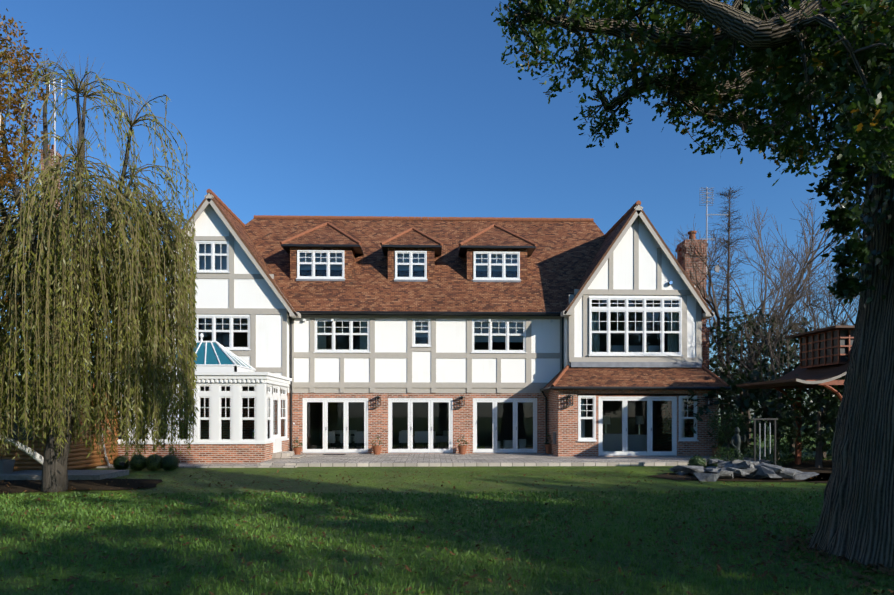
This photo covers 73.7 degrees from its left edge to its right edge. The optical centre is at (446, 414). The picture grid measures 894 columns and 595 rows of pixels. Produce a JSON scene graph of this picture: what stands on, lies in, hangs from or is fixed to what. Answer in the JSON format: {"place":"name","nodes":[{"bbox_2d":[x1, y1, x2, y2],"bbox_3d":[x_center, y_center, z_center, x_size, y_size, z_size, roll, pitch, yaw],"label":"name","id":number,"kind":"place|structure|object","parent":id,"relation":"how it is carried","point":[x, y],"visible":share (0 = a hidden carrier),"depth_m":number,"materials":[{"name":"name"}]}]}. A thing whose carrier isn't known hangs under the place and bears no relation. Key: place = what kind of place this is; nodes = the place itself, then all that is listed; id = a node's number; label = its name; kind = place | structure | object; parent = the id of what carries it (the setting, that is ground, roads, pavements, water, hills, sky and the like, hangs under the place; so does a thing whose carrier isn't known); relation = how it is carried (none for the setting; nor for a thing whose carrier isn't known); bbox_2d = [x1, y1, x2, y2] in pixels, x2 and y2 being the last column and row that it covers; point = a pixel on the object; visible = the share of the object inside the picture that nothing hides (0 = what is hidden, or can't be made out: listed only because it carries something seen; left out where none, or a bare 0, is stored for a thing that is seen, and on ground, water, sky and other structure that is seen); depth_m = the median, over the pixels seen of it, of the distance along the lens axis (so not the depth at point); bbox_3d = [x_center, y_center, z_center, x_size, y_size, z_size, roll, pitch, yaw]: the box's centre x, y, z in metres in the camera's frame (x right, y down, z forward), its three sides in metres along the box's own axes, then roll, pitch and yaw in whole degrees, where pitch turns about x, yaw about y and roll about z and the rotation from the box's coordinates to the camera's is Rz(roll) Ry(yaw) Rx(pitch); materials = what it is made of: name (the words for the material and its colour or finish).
{"place":"outdoors","nodes":[
{"label":"outdoors","id":0,"kind":"place"},
{"bbox_2d":[0,0,865,414],"label":"sky","id":1,"kind":"structure","parent":0,"point":[392,108],"materials":[{"name":"blue"}]},
{"bbox_2d":[96,453,782,467],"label":"patio","id":2,"kind":"structure","parent":0,"point":[424,460],"depth_m":21.54,"materials":[{"name":"grey stone"}]},
{"bbox_2d":[293,444,720,456],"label":"potted plants","id":3,"kind":"object","parent":2,"relation":"on","point":[377,450],"visible":0.85,"depth_m":25.27,"materials":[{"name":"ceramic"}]},
{"bbox_2d":[292,434,721,447],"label":"plant pots","id":4,"kind":"object","parent":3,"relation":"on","point":[296,441],"visible":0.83,"depth_m":25.32,"materials":[{"name":"ceramic"}]},
{"bbox_2d":[0,417,893,594],"bbox_3d":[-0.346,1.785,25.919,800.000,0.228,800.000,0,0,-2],"label":"lawn","id":5,"kind":"structure","parent":0,"point":[313,475],"depth_m":9.08,"materials":[{"name":"green plant"}]},
{"bbox_2d":[0,375,128,479],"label":"wooden shed","id":6,"kind":"structure","parent":5,"relation":"on","point":[25,466],"depth_m":18.03,"materials":[{"name":"brown wood"}]},
{"bbox_2d":[128,454,163,470],"bbox_3d":[-9.768,1.563,19.367,1.122,0.610,0.610,0,0,-2],"label":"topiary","id":7,"kind":"object","parent":5,"relation":"on","point":[146,462],"visible":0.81,"depth_m":19.18,"materials":[{"name":"green plant"}]},
{"bbox_2d":[94,333,305,462],"bbox_3d":[-9.222,-0.707,23.430,7.040,5.020,3.820,0,0,-2],"label":"conservatory","id":8,"kind":"object","parent":5,"relation":"on","point":[219,366],"visible":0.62,"depth_m":21.73,"materials":[{"name":"brick"}]},
{"bbox_2d":[0,106,739,465],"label":"planting wood","id":9,"kind":"object","parent":5,"relation":"on","point":[726,432],"visible":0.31,"depth_m":20.62,"materials":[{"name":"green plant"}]},
{"bbox_2d":[0,8,55,304],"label":"autumn leaves","id":10,"kind":"object","parent":9,"relation":"attached to","point":[15,102],"visible":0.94,"depth_m":12.61,"materials":[{"name":"orange plant"}]},
{"bbox_2d":[0,460,831,492],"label":"beds","id":11,"kind":"object","parent":5,"relation":"on","point":[824,472],"visible":0.45,"depth_m":16.05,"materials":[{"name":"soil"}]},
{"bbox_2d":[0,44,198,492],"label":"willow","id":12,"kind":"object","parent":11,"relation":"on","point":[124,387],"depth_m":13.43,"materials":[{"name":"green plant"}]},
{"bbox_2d":[0,46,193,456],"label":"willow whips","id":13,"kind":"object","parent":12,"relation":"hanging from","point":[74,243],"visible":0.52,"depth_m":13.21,"materials":[{"name":"green plant"}]},
{"bbox_2d":[730,418,777,464],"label":"garden ornaments","id":14,"kind":"object","parent":11,"relation":"on","point":[736,438],"visible":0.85,"depth_m":18.39,"materials":[{"name":"black metal"}]},
{"bbox_2d":[736,325,854,463],"bbox_3d":[14.007,-0.522,20.402,6.440,4.670,3.600,0,0,-2],"label":"pagoda shelter","id":15,"kind":"object","parent":11,"relation":"on","point":[822,348],"visible":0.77,"depth_m":20.01,"materials":[{"name":"red wood"}]},
{"bbox_2d":[114,455,726,470],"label":"topiaries","id":16,"kind":"object","parent":5,"relation":"on","point":[165,463],"visible":0.25,"depth_m":19.22,"materials":[{"name":"green plant"}]},
{"bbox_2d":[112,454,728,470],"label":"shrubs","id":17,"kind":"object","parent":5,"relation":"on","point":[696,461],"visible":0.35,"depth_m":19.22,"materials":[{"name":"green plant"}]},
{"bbox_2d":[0,306,848,461],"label":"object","id":18,"kind":"object","parent":5,"relation":"on","point":[810,402],"visible":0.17,"depth_m":24.48,"materials":[{"name":"green plant"}]},
{"bbox_2d":[169,189,730,456],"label":"house","id":19,"kind":"structure","parent":5,"relation":"on","point":[619,310],"depth_m":25.85,"materials":[{"name":"paint"}]},
{"bbox_2d":[39,78,727,306],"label":"aerials","id":20,"kind":"object","parent":19,"relation":"attached to","point":[53,152],"visible":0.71,"depth_m":29.38,"materials":[{"name":"silver metal"}]},
{"bbox_2d":[183,318,671,452],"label":"windows","id":21,"kind":"structure","parent":19,"relation":"in","point":[420,413],"depth_m":30.16,"materials":[{"name":"grey"}]},
{"bbox_2d":[491,0,893,569],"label":"oak","id":22,"kind":"object","parent":5,"relation":"on","point":[878,142],"depth_m":7.00,"materials":[{"name":"green plant"}]},
{"bbox_2d":[517,0,893,165],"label":"tree leaves","id":23,"kind":"object","parent":22,"relation":"attached to","point":[860,125],"visible":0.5,"depth_m":6.09,"materials":[{"name":"green plant"}]},
{"bbox_2d":[769,2,893,312],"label":"ivy","id":24,"kind":"object","parent":22,"relation":"attached to","point":[849,214],"visible":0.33,"depth_m":7.32,"materials":[{"name":"green plant"}]},
{"bbox_2d":[669,459,818,481],"bbox_3d":[8.630,1.584,17.357,3.774,0.558,2.324,0,0,-2],"label":"rockery","id":25,"kind":"object","parent":5,"relation":"on","point":[741,468],"visible":1,"depth_m":16.63,"materials":[{"name":"grey stone"}]},
{"bbox_2d":[668,186,862,459],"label":"bare trees","id":26,"kind":"object","parent":5,"relation":"on","point":[790,300],"visible":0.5,"depth_m":26.95,"materials":[{"name":"brown plant"}]},
{"bbox_2d":[706,400,839,464],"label":"shrubs","id":27,"kind":"object","parent":5,"relation":"on","point":[745,427],"visible":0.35,"depth_m":22.29,"materials":[{"name":"green plant"}]},
{"bbox_2d":[720,329,825,467],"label":"tree trunks","id":28,"kind":"object","parent":5,"relation":"on","point":[818,459],"visible":0.04,"depth_m":25.11,"materials":[{"name":"brown wood"}]}
]}

